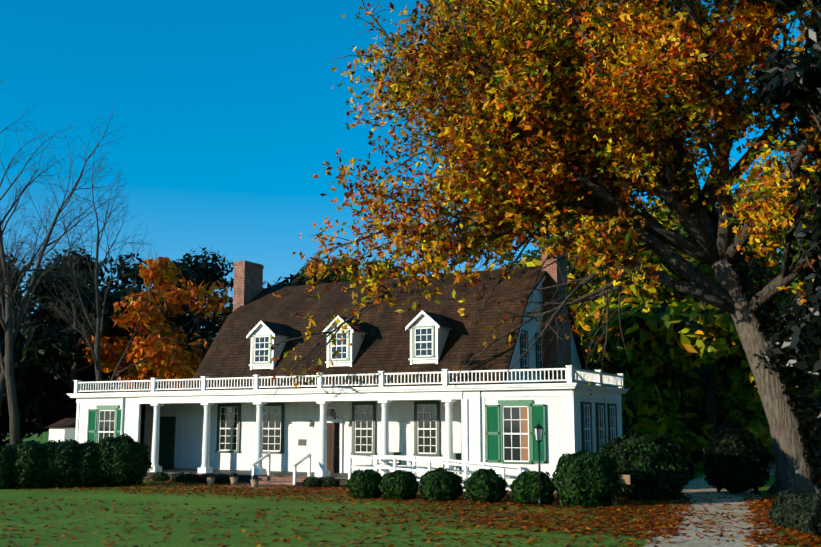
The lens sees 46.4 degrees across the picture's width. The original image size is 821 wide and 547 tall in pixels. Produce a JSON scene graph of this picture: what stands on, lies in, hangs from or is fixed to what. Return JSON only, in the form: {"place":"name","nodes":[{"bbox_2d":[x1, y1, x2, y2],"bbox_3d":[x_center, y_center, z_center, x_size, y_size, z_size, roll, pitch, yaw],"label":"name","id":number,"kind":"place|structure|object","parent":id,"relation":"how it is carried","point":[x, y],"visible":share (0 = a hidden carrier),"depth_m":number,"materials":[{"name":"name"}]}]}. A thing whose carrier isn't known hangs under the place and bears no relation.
{"place":"outdoors","nodes":[
{"label":"outdoors","id":0,"kind":"place"},
{"bbox_2d":[0,0,818,386],"label":"sky","id":1,"kind":"structure","parent":0,"point":[229,111],"materials":[{"name":"blue"}]},
{"bbox_2d":[0,431,819,546],"bbox_3d":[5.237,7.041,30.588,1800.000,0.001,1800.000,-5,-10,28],"label":"ground","id":2,"kind":"structure","parent":0,"point":[181,531],"depth_m":21.62,"materials":[{"name":"green plant"}]},
{"bbox_2d":[45,418,75,442],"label":"shed","id":3,"kind":"structure","parent":2,"relation":"on","point":[63,429],"depth_m":43.81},
{"bbox_2d":[0,78,205,444],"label":"bare tree","id":4,"kind":"object","parent":2,"relation":"on","point":[10,321],"visible":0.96,"depth_m":57.20,"materials":[{"name":"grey plant"}]},
{"bbox_2d":[206,472,258,487],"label":"flower pots","id":5,"kind":"object","parent":2,"relation":"on","point":[210,478],"visible":1,"depth_m":34.96,"materials":[{"name":"brown ceramic"}]},
{"bbox_2d":[143,453,463,488],"bbox_3d":[-5.694,7.417,36.619,17.850,1.145,5.200,-5,-10,28],"label":"porch","id":6,"kind":"object","parent":2,"relation":"on","point":[294,477],"visible":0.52,"depth_m":35.72,"materials":[{"name":"red"}]},
{"bbox_2d":[67,284,628,492],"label":"house","id":7,"kind":"structure","parent":2,"relation":"on","point":[246,429],"depth_m":36.63,"materials":[{"name":"white paint"}]},
{"bbox_2d":[158,407,350,472],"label":"doors","id":8,"kind":"structure","parent":7,"relation":"attached to","point":[334,442],"depth_m":38.48,"materials":[{"name":"brown wood"}]},
{"bbox_2d":[185,266,587,390],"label":"roof","id":9,"kind":"structure","parent":7,"relation":"on","point":[431,335],"depth_m":39.86,"materials":[{"name":"brown tile"}]},
{"bbox_2d":[233,238,571,382],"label":"chimneys","id":10,"kind":"object","parent":7,"relation":"on","point":[248,281],"visible":0.4,"depth_m":40.10,"materials":[{"name":"brick"}]},
{"bbox_2d":[0,425,820,541],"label":"shrubs","id":11,"kind":"object","parent":2,"relation":"on","point":[655,466],"visible":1,"depth_m":28.33,"materials":[{"name":"green plant"}]},
{"bbox_2d":[0,478,820,546],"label":"fallen leaves","id":12,"kind":"object","parent":2,"relation":"on","point":[649,524],"visible":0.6,"depth_m":22.78,"materials":[{"name":"brown plant"}]},
{"bbox_2d":[0,0,820,471],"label":"trees","id":13,"kind":"object","parent":2,"relation":"on","point":[692,332],"depth_m":48.75,"materials":[{"name":"green plant"}]},
{"bbox_2d":[348,455,521,493],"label":"ramp","id":14,"kind":"structure","parent":2,"relation":"on","point":[395,466],"depth_m":32.16,"materials":[{"name":"white wood"}]},
{"bbox_2d":[533,421,543,506],"bbox_3d":[3.490,5.156,25.946,0.212,2.270,0.212,3,-9,-17],"label":"lamp post","id":15,"kind":"object","parent":2,"relation":"on","point":[538,428],"visible":1,"depth_m":25.97,"materials":[{"name":"grey metal"}]},
{"bbox_2d":[260,0,820,493],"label":"tree","id":16,"kind":"object","parent":2,"relation":"on","point":[518,184],"depth_m":31.32,"materials":[{"name":"orange plant"}]},
{"bbox_2d":[611,470,630,505],"bbox_3d":[5.654,5.796,25.796,0.550,0.960,0.180,-5,-10,28],"label":"sign post","id":17,"kind":"object","parent":2,"relation":"on","point":[624,479],"visible":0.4,"depth_m":25.77,"materials":[{"name":"brown wood"}]},
{"bbox_2d":[377,452,460,473],"bbox_3d":[0.303,7.165,36.009,3.350,0.850,0.420,-5,-10,28],"label":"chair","id":18,"kind":"object","parent":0,"point":[456,456],"visible":0.25,"depth_m":35.94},
{"bbox_2d":[642,463,781,546],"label":"gravel path","id":19,"kind":"structure","parent":0,"point":[698,487],"depth_m":21.78,"materials":[{"name":"grey gravel"}]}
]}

